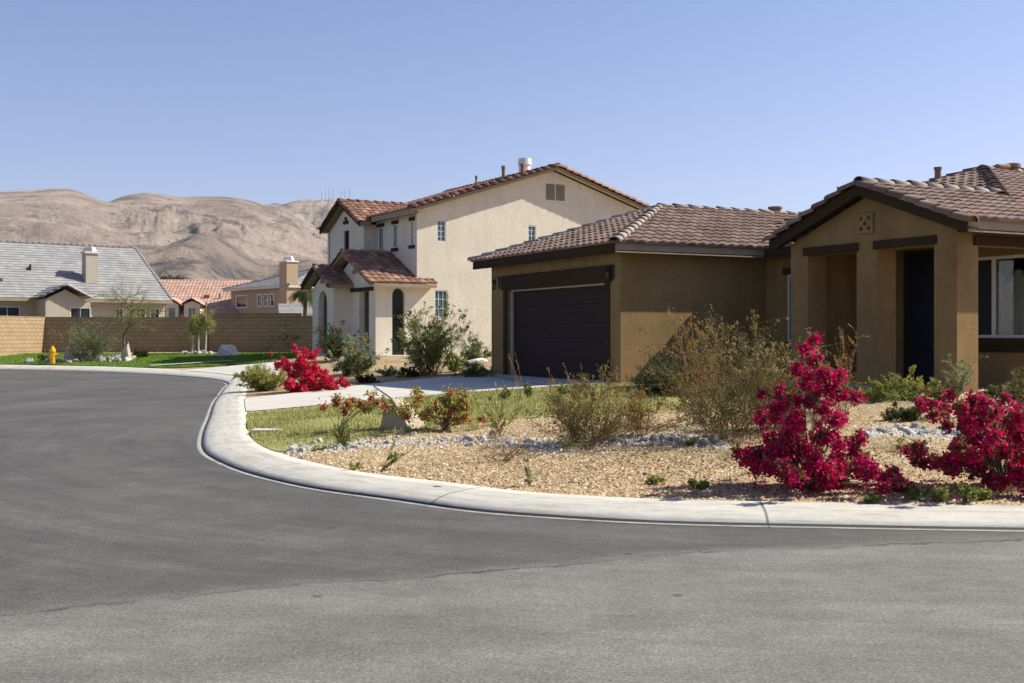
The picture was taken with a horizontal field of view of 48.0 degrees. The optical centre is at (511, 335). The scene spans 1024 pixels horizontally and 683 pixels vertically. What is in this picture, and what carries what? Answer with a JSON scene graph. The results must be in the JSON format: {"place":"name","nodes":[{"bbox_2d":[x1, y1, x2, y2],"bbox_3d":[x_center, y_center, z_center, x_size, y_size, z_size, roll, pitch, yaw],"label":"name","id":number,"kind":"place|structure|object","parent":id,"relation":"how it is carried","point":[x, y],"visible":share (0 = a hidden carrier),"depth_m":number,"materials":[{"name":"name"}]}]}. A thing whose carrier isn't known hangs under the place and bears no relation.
{"place":"outdoors","nodes":[
{"label":"outdoors","id":0,"kind":"place"},
{"bbox_2d":[0,351,318,367],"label":"green lawn ground","id":1,"kind":"structure","parent":0,"point":[126,362],"depth_m":52.23,"materials":[{"name":"plant"}]},
{"bbox_2d":[47,345,57,364],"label":"fire hydrant","id":2,"kind":"object","parent":1,"relation":"on","point":[52,352],"visible":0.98,"depth_m":51.34,"materials":[{"name":"yellow metal"}]},
{"bbox_2d":[64,346,81,359],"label":"boulder","id":3,"kind":"object","parent":1,"relation":"on","point":[67,355],"visible":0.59,"depth_m":52.95,"materials":[{"name":"grey stone"}]},
{"bbox_2d":[43,317,127,360],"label":"grey shrub","id":4,"kind":"object","parent":1,"relation":"on","point":[92,342],"visible":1,"depth_m":52.91,"materials":[{"name":"green plant"}]},
{"bbox_2d":[121,342,130,359],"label":"standing stone","id":5,"kind":"object","parent":1,"relation":"on","point":[126,352],"visible":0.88,"depth_m":53.10,"materials":[{"name":"beige stone"}]},
{"bbox_2d":[87,260,176,347],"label":"leaning tree","id":6,"kind":"object","parent":1,"relation":"on","point":[131,312],"visible":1,"depth_m":53.48,"materials":[{"name":"green plant"}]},
{"bbox_2d":[130,348,149,357],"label":"shrub","id":7,"kind":"object","parent":1,"relation":"on","point":[143,353],"visible":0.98,"depth_m":55.33,"materials":[{"name":"green plant"}]},
{"bbox_2d":[182,312,204,353],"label":"sapling","id":8,"kind":"object","parent":1,"relation":"on","point":[189,330],"visible":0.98,"depth_m":58.49,"materials":[{"name":"green plant"}]},
{"bbox_2d":[187,311,209,350],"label":"sapling","id":9,"kind":"object","parent":1,"relation":"on","point":[195,331],"visible":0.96,"depth_m":58.51,"materials":[{"name":"green plant"}]},
{"bbox_2d":[195,308,215,352],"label":"sapling","id":10,"kind":"object","parent":1,"relation":"on","point":[210,323],"visible":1,"depth_m":58.52,"materials":[{"name":"green plant"}]},
{"bbox_2d":[217,344,237,355],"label":"boulder","id":11,"kind":"object","parent":1,"relation":"on","point":[227,350],"visible":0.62,"depth_m":56.05,"materials":[{"name":"grey stone"}]},
{"bbox_2d":[0,189,335,280],"bbox_3d":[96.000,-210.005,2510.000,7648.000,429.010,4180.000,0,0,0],"label":"hills","id":12,"kind":"structure","parent":0,"point":[210,238],"depth_m":1727.84,"materials":[{"name":"brown stone"}]},
{"bbox_2d":[183,362,279,386],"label":"pavement","id":13,"kind":"structure","parent":0,"point":[232,370],"depth_m":42.69,"materials":[{"name":"concrete"}]},
{"bbox_2d":[245,374,605,410],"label":"driveway","id":14,"kind":"structure","parent":0,"point":[396,389],"depth_m":25.77,"materials":[{"name":"concrete"}]},
{"bbox_2d":[0,365,1023,682],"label":"road","id":15,"kind":"structure","parent":0,"point":[142,539],"depth_m":6.92,"materials":[{"name":"grey asphalt"}]},
{"bbox_2d":[0,365,1023,531],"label":"kerb","id":16,"kind":"structure","parent":15,"relation":"on","point":[225,439],"depth_m":9.79,"materials":[{"name":"concrete"}]},
{"bbox_2d":[0,352,1023,504],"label":"gravel yard ground","id":17,"kind":"structure","parent":0,"point":[397,362],"depth_m":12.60,"materials":[{"name":"beige gravel"}]},
{"bbox_2d":[0,315,44,355],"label":"block wall","id":18,"kind":"structure","parent":17,"relation":"on","point":[22,334],"depth_m":59.43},
{"bbox_2d":[0,240,174,316],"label":"grey roof house","id":19,"kind":"structure","parent":17,"relation":"on","point":[42,279],"depth_m":76.42,"materials":[{"name":"grey tile"}]},
{"bbox_2d":[0,306,19,315],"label":"window","id":20,"kind":"structure","parent":19,"relation":"in","point":[4,311],"depth_m":71.87,"materials":[{"name":"white glass"}]},
{"bbox_2d":[70,307,90,316],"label":"window","id":21,"kind":"structure","parent":19,"relation":"in","point":[74,312],"depth_m":72.45,"materials":[{"name":"white glass"}]},
{"bbox_2d":[45,317,207,352],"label":"block wall","id":22,"kind":"structure","parent":17,"relation":"on","point":[163,337],"depth_m":61.78,"materials":[{"name":"brown brick"}]},
{"bbox_2d":[158,279,252,316],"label":"salmon roof house","id":23,"kind":"structure","parent":17,"relation":"on","point":[188,296],"depth_m":101.39,"materials":[{"name":"tile"}]},
{"bbox_2d":[210,313,302,315],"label":"block wall","id":24,"kind":"structure","parent":17,"relation":"on","point":[257,314],"depth_m":62.60,"materials":[{"name":"brown brick"}]},
{"bbox_2d":[208,316,311,351],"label":"block wall","id":25,"kind":"structure","parent":17,"relation":"on","point":[244,333],"depth_m":61.63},
{"bbox_2d":[231,360,290,390],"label":"flowering shrub","id":26,"kind":"object","parent":17,"relation":"on","point":[258,380],"visible":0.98,"depth_m":28.33,"materials":[{"name":"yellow plant"}]},
{"bbox_2d":[222,256,313,312],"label":"beige house","id":27,"kind":"structure","parent":17,"relation":"on","point":[268,295],"depth_m":94.90,"materials":[{"name":"paint"}]},
{"bbox_2d":[236,295,247,307],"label":"window","id":28,"kind":"structure","parent":27,"relation":"in","point":[241,300],"depth_m":98.51,"materials":[{"name":"white glass"}]},
{"bbox_2d":[278,304,311,315],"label":"pale low house","id":29,"kind":"structure","parent":17,"relation":"on","point":[290,308],"depth_m":82.83,"materials":[{"name":"paint"}]},
{"bbox_2d":[287,290,311,315],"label":"palm tree","id":30,"kind":"object","parent":17,"relation":"on","point":[304,297],"visible":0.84,"depth_m":69.54,"materials":[{"name":"green plant"}]},
{"bbox_2d":[266,343,351,392],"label":"bougainvillea","id":31,"kind":"object","parent":17,"relation":"on","point":[308,374],"visible":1,"depth_m":27.00,"materials":[{"name":"red plant"}]},
{"bbox_2d":[312,320,359,360],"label":"tall shrub","id":32,"kind":"object","parent":17,"relation":"on","point":[333,345],"visible":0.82,"depth_m":42.38,"materials":[{"name":"green plant"}]},
{"bbox_2d":[331,423,352,446],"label":"shrub","id":33,"kind":"object","parent":17,"relation":"on","point":[341,435],"visible":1,"depth_m":13.91,"materials":[{"name":"green plant"}]},
{"bbox_2d":[332,354,372,376],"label":"shrub","id":34,"kind":"object","parent":17,"relation":"on","point":[351,369],"visible":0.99,"depth_m":32.69,"materials":[{"name":"green plant"}]},
{"bbox_2d":[347,460,364,469],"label":"weed","id":35,"kind":"object","parent":17,"relation":"on","point":[355,466],"visible":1,"depth_m":12.00,"materials":[{"name":"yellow plant"}]},
{"bbox_2d":[328,332,390,373],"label":"flowering shrub","id":36,"kind":"object","parent":17,"relation":"on","point":[348,352],"visible":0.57,"depth_m":33.62,"materials":[{"name":"green plant"}]},
{"bbox_2d":[355,371,379,382],"bbox_3d":[-3.736,1.091,29.507,0.596,0.383,0.812,0,0,-22],"label":"ground cover mound","id":37,"kind":"object","parent":17,"relation":"on","point":[360,378],"visible":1,"depth_m":29.36,"materials":[{"name":"green plant"}]},
{"bbox_2d":[375,365,397,376],"bbox_3d":[-3.378,0.996,31.995,0.906,0.386,0.742,0,0,0],"label":"ground cover mound","id":38,"kind":"object","parent":17,"relation":"on","point":[389,371],"visible":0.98,"depth_m":31.88,"materials":[{"name":"green plant"}]},
{"bbox_2d":[379,439,408,470],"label":"feathery sprig","id":39,"kind":"object","parent":17,"relation":"on","point":[395,457],"visible":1,"depth_m":11.85,"materials":[{"name":"green plant"}]},
{"bbox_2d":[397,361,424,377],"bbox_3d":[-2.737,0.932,31.155,0.781,0.497,0.744,0,0,0],"label":"ground cover mound","id":40,"kind":"object","parent":17,"relation":"on","point":[408,371],"visible":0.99,"depth_m":31.09,"materials":[{"name":"green plant"}]},
{"bbox_2d":[371,383,488,429],"bbox_3d":[-1.097,0.952,15.290,1.600,0.627,0.803,0,0,0],"label":"bougainvillea","id":41,"kind":"object","parent":17,"relation":"on","point":[455,398],"visible":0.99,"depth_m":15.25,"materials":[{"name":"plant"}]},
{"bbox_2d":[390,293,472,374],"bbox_3d":[-2.216,-0.050,31.779,2.276,2.360,2.367,0,0,0],"label":"shrub","id":42,"kind":"object","parent":17,"relation":"on","point":[433,353],"visible":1,"depth_m":31.53,"materials":[{"name":"green plant"}]},
{"bbox_2d":[441,351,467,371],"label":"shrub","id":43,"kind":"object","parent":17,"relation":"on","point":[455,364],"visible":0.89,"depth_m":32.73,"materials":[{"name":"green plant"}]},
{"bbox_2d":[450,361,495,376],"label":"shrub","id":44,"kind":"object","parent":17,"relation":"on","point":[473,370],"visible":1,"depth_m":29.82,"materials":[{"name":"green plant"}]},
{"bbox_2d":[298,158,650,356],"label":"cream house","id":45,"kind":"structure","parent":17,"relation":"on","point":[387,261],"depth_m":48.87,"materials":[{"name":"paint"}]},
{"bbox_2d":[377,223,383,250],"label":"window","id":46,"kind":"structure","parent":45,"relation":"in","point":[381,226],"depth_m":50.57,"materials":[{"name":"grey glass"}]},
{"bbox_2d":[391,220,397,251],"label":"window","id":47,"kind":"structure","parent":45,"relation":"in","point":[395,223],"depth_m":49.30,"materials":[{"name":"grey glass"}]},
{"bbox_2d":[393,289,402,354],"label":"screen door","id":48,"kind":"structure","parent":45,"relation":"in","point":[397,293],"depth_m":47.15,"materials":[{"name":"black metal"}]},
{"bbox_2d":[408,217,414,248],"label":"window","id":49,"kind":"structure","parent":45,"relation":"in","point":[411,219],"depth_m":47.77,"materials":[{"name":"grey glass"}]},
{"bbox_2d":[434,290,447,316],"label":"window","id":50,"kind":"structure","parent":45,"relation":"in","point":[439,295],"depth_m":47.98,"materials":[{"name":"white glass"}]},
{"bbox_2d":[437,220,445,241],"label":"window","id":51,"kind":"structure","parent":45,"relation":"in","point":[441,224],"depth_m":48.03,"materials":[{"name":"white glass"}]},
{"bbox_2d":[528,225,535,239],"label":"window","id":52,"kind":"structure","parent":45,"relation":"in","point":[531,228],"depth_m":50.20,"materials":[{"name":"white glass"}]},
{"bbox_2d":[459,330,491,360],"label":"shrub","id":53,"kind":"object","parent":17,"relation":"on","point":[473,350],"visible":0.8,"depth_m":36.60,"materials":[{"name":"green plant"}]},
{"bbox_2d":[466,358,487,365],"bbox_3d":[-1.115,0.845,36.304,0.724,0.281,0.667,0,0,0],"label":"flat stone","id":54,"kind":"object","parent":17,"relation":"on","point":[481,361],"visible":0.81,"depth_m":36.16,"materials":[{"name":"white stone"}]},
{"bbox_2d":[467,380,528,436],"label":"weed","id":55,"kind":"object","parent":17,"relation":"on","point":[494,424],"visible":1,"depth_m":14.40,"materials":[{"name":"green plant"}]},
{"bbox_2d":[466,422,537,461],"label":"dry twigs","id":56,"kind":"object","parent":17,"relation":"on","point":[507,455],"visible":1,"depth_m":12.25,"materials":[{"name":"brown plant"}]},
{"bbox_2d":[523,453,536,485],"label":"weed","id":57,"kind":"object","parent":17,"relation":"on","point":[528,474],"visible":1,"depth_m":10.57,"materials":[{"name":"green plant"}]},
{"bbox_2d":[517,365,651,450],"bbox_3d":[0.824,0.825,13.343,1.533,0.962,1.681,0,0,0],"label":"desert shrub","id":58,"kind":"object","parent":17,"relation":"on","point":[568,420],"visible":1,"depth_m":13.24,"materials":[{"name":"green plant"}]},
{"bbox_2d":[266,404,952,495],"bbox_3d":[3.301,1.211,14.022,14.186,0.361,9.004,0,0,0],"label":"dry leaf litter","id":59,"kind":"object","parent":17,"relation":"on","point":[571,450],"visible":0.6,"depth_m":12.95,"materials":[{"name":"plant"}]},
{"bbox_2d":[285,424,957,459],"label":"pebbles","id":60,"kind":"object","parent":17,"relation":"on","point":[631,439],"visible":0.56,"depth_m":13.74,"materials":[{"name":"grey stone"}]},
{"bbox_2d":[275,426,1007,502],"bbox_3d":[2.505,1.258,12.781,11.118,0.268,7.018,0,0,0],"label":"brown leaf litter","id":61,"kind":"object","parent":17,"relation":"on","point":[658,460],"visible":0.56,"depth_m":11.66,"materials":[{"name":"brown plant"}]},
{"bbox_2d":[602,366,683,435],"bbox_3d":[1.516,0.821,14.150,0.868,0.876,1.058,0,0,-39],"label":"desert shrub","id":62,"kind":"object","parent":17,"relation":"on","point":[638,418],"visible":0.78,"depth_m":14.11,"materials":[{"name":"green plant"}]},
{"bbox_2d":[642,470,665,483],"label":"weed","id":63,"kind":"object","parent":17,"relation":"on","point":[655,478],"visible":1,"depth_m":10.62,"materials":[{"name":"green plant"}]},
{"bbox_2d":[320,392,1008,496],"bbox_3d":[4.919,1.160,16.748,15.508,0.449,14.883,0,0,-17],"label":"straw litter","id":64,"kind":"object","parent":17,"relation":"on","point":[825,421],"visible":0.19,"depth_m":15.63,"materials":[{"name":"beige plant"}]},
{"bbox_2d":[660,304,727,424],"bbox_3d":[2.551,0.376,15.215,1.236,1.608,0.868,0,0,-31],"label":"desert shrub","id":65,"kind":"object","parent":17,"relation":"on","point":[692,361],"visible":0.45,"depth_m":15.15,"materials":[{"name":"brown plant"}]},
{"bbox_2d":[686,478,709,489],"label":"weed","id":66,"kind":"object","parent":17,"relation":"on","point":[696,484],"visible":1,"depth_m":10.36,"materials":[{"name":"green plant"}]},
{"bbox_2d":[628,304,835,446],"bbox_3d":[2.686,0.454,13.764,2.948,1.622,1.966,0,0,-31],"label":"desert shrub","id":67,"kind":"object","parent":17,"relation":"on","point":[730,414],"visible":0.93,"depth_m":13.49,"materials":[{"name":"green plant"}]},
{"bbox_2d":[467,163,1023,391],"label":"tan house","id":68,"kind":"structure","parent":17,"relation":"on","point":[925,277],"depth_m":25.08,"materials":[{"name":"paint"}]},
{"bbox_2d":[514,285,603,380],"bbox_3d":[1.154,-0.069,28.169,0.045,2.230,4.750,0,0,-27],"label":"garage door","id":69,"kind":"structure","parent":68,"relation":"in","point":[581,339],"depth_m":28.06,"materials":[{"name":"paint"}]},
{"bbox_2d":[782,268,790,347],"bbox_3d":[6.681,-0.630,25.882,0.180,1.840,1.650,0,0,-27],"label":"window","id":70,"kind":"structure","parent":68,"relation":"in","point":[785,271],"depth_m":26.51,"materials":[{"name":"grey metal"}]},
{"bbox_2d":[909,253,933,382],"bbox_3d":[8.706,-0.355,24.235,0.055,2.750,0.870,0,0,-27],"label":"entry door","id":71,"kind":"structure","parent":68,"relation":"in","point":[921,266],"depth_m":24.29,"materials":[{"name":"wood"}]},
{"bbox_2d":[978,254,1023,344],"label":"window","id":72,"kind":"structure","parent":68,"relation":"in","point":[1000,302],"depth_m":22.54,"materials":[{"name":"clear glass"}]},
{"bbox_2d":[501,473,1020,501],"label":"fallen bracts","id":73,"kind":"object","parent":17,"relation":"on","point":[807,492],"visible":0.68,"depth_m":10.10,"materials":[{"name":"plant"}]},
{"bbox_2d":[713,336,823,429],"bbox_3d":[3.243,0.598,14.543,1.396,1.212,1.339,0,0,12],"label":"desert shrub","id":74,"kind":"object","parent":17,"relation":"on","point":[791,387],"visible":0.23,"depth_m":14.56,"materials":[{"name":"brown plant"}]},
{"bbox_2d":[729,330,915,494],"bbox_3d":[2.788,0.679,10.283,1.676,1.481,1.444,0,0,0],"label":"bougainvillea","id":75,"kind":"object","parent":17,"relation":"on","point":[807,465],"visible":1,"depth_m":10.16,"materials":[{"name":"pink plant"}]},
{"bbox_2d":[802,383,868,422],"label":"dry grass","id":76,"kind":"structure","parent":17,"relation":"on","point":[841,406],"depth_m":15.30,"materials":[{"name":"plant"}]},
{"bbox_2d":[818,324,869,411],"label":"desert shrub","id":77,"kind":"object","parent":17,"relation":"on","point":[841,358],"visible":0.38,"depth_m":16.55,"materials":[{"name":"brown plant"}]},
{"bbox_2d":[810,379,889,400],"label":"shrub","id":78,"kind":"object","parent":17,"relation":"on","point":[851,382],"visible":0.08,"depth_m":18.75,"materials":[{"name":"green plant"}]},
{"bbox_2d":[863,492,882,503],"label":"weed","id":79,"kind":"object","parent":17,"relation":"on","point":[870,498],"visible":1,"depth_m":9.57,"materials":[{"name":"green plant"}]},
{"bbox_2d":[854,375,914,402],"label":"flowering shrub","id":80,"kind":"object","parent":17,"relation":"on","point":[879,392],"visible":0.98,"depth_m":18.12,"materials":[{"name":"green plant"}]},
{"bbox_2d":[868,439,906,451],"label":"sparse dry grass","id":81,"kind":"structure","parent":17,"relation":"on","point":[881,448],"depth_m":12.66,"materials":[{"name":"plant"}]},
{"bbox_2d":[879,407,899,420],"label":"shrub","id":82,"kind":"object","parent":17,"relation":"on","point":[888,413],"visible":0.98,"depth_m":15.40,"materials":[{"name":"green plant"}]},
{"bbox_2d":[892,437,918,449],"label":"weed","id":83,"kind":"object","parent":17,"relation":"on","point":[901,441],"visible":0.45,"depth_m":12.55,"materials":[{"name":"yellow plant"}]},
{"bbox_2d":[793,471,1019,499],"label":"fallen bracts","id":84,"kind":"object","parent":17,"relation":"on","point":[854,485],"visible":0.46,"depth_m":10.29,"materials":[{"name":"plant"}]},
{"bbox_2d":[888,401,927,421],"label":"shrub","id":85,"kind":"object","parent":17,"relation":"on","point":[909,413],"visible":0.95,"depth_m":15.31,"materials":[{"name":"green plant"}]},
{"bbox_2d":[887,365,936,399],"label":"flowering shrub","id":86,"kind":"object","parent":17,"relation":"on","point":[911,386],"visible":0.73,"depth_m":18.54,"materials":[{"name":"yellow plant"}]},
{"bbox_2d":[901,484,930,500],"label":"weed","id":87,"kind":"object","parent":17,"relation":"on","point":[916,493],"visible":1,"depth_m":9.74,"materials":[{"name":"green plant"}]},
{"bbox_2d":[928,485,948,501],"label":"weed","id":88,"kind":"object","parent":17,"relation":"on","point":[941,494],"visible":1,"depth_m":9.62,"materials":[{"name":"green plant"}]},
{"bbox_2d":[919,377,962,401],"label":"flowering shrub","id":89,"kind":"object","parent":17,"relation":"on","point":[937,386],"visible":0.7,"depth_m":18.09,"materials":[{"name":"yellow plant"}]},
{"bbox_2d":[898,386,1023,498],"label":"bougainvillea","id":90,"kind":"object","parent":17,"relation":"on","point":[984,444],"visible":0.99,"depth_m":10.00,"materials":[{"name":"pink plant"}]},
{"bbox_2d":[941,353,988,399],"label":"feathery shrub","id":91,"kind":"object","parent":17,"relation":"on","point":[962,380],"visible":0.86,"depth_m":18.09,"materials":[{"name":"green plant"}]},
{"bbox_2d":[951,483,980,502],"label":"weed","id":92,"kind":"object","parent":17,"relation":"on","point":[967,491],"visible":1,"depth_m":9.56,"materials":[{"name":"green plant"}]},
{"bbox_2d":[974,484,992,499],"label":"weed","id":93,"kind":"object","parent":17,"relation":"on","point":[986,494],"visible":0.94,"depth_m":9.69,"materials":[{"name":"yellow plant"}]},
{"bbox_2d":[976,383,1001,397],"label":"shrub","id":94,"kind":"object","parent":17,"relation":"on","point":[990,389],"visible":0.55,"depth_m":18.86,"materials":[{"name":"green plant"}]},
{"bbox_2d":[987,364,1023,407],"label":"desert shrub","id":95,"kind":"object","parent":17,"relation":"on","point":[1016,390],"visible":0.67,"depth_m":16.51,"materials":[{"name":"green plant"}]},
{"bbox_2d":[989,483,1022,494],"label":"sparse dry grass","id":96,"kind":"structure","parent":17,"relation":"on","point":[1014,489],"depth_m":10.01,"materials":[{"name":"plant"}]},
{"bbox_2d":[0,0,1023,212],"label":"sky","id":97,"kind":"structure","parent":0,"point":[750,104],"materials":[{"name":"blue"}]},
{"bbox_2d":[245,381,803,451],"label":"dry lawn ground","id":98,"kind":"structure","parent":0,"point":[318,423],"depth_m":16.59,"materials":[{"name":"green plant"}]},
{"bbox_2d":[251,428,282,432],"bbox_3d":[-3.464,1.357,16.327,0.440,0.055,0.260,0,0,0],"label":"utility cover","id":99,"kind":"object","parent":98,"relation":"on","point":[257,430],"visible":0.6,"depth_m":16.25,"materials":[{"name":"concrete"}]},
{"bbox_2d":[317,389,386,430],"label":"bougainvillea","id":100,"kind":"object","parent":98,"relation":"on","point":[350,403],"visible":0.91,"depth_m":15.52,"materials":[{"name":"red plant"}]},
{"bbox_2d":[381,398,424,429],"bbox_3d":[-1.492,1.061,15.632,0.601,0.426,0.368,0,0,0],"label":"boulder","id":101,"kind":"object","parent":98,"relation":"on","point":[390,420],"visible":0.73,"depth_m":15.56,"materials":[{"name":"beige stone"}]},
{"bbox_2d":[497,386,513,398],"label":"weed","id":102,"kind":"object","parent":98,"relation":"on","point":[508,391],"visible":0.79,"depth_m":20.40,"materials":[{"name":"green plant"}]},
{"bbox_2d":[508,351,520,399],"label":"dry stalks","id":103,"kind":"object","parent":98,"relation":"on","point":[516,377],"visible":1,"depth_m":19.65,"materials":[{"name":"brown plant"}]},
{"bbox_2d":[521,381,533,396],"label":"weed","id":104,"kind":"object","parent":98,"relation":"on","point":[529,390],"visible":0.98,"depth_m":20.76,"materials":[{"name":"green plant"}]},
{"bbox_2d":[290,398,822,453],"bbox_3d":[1.520,1.172,16.813,10.592,0.432,1.918,0,0,-34],"label":"ragged lawn edge","id":105,"kind":"object","parent":98,"relation":"on","point":[410,428],"visible":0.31,"depth_m":15.28,"materials":[{"name":"green plant"}]},
{"bbox_2d":[557,382,572,394],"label":"weed","id":106,"kind":"object","parent":98,"relation":"on","point":[561,390],"visible":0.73,"depth_m":21.15,"materials":[{"name":"green plant"}]},
{"bbox_2d":[621,351,722,395],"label":"shrub","id":107,"kind":"object","parent":98,"relation":"on","point":[649,382],"visible":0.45,"depth_m":20.27,"materials":[{"name":"green plant"}]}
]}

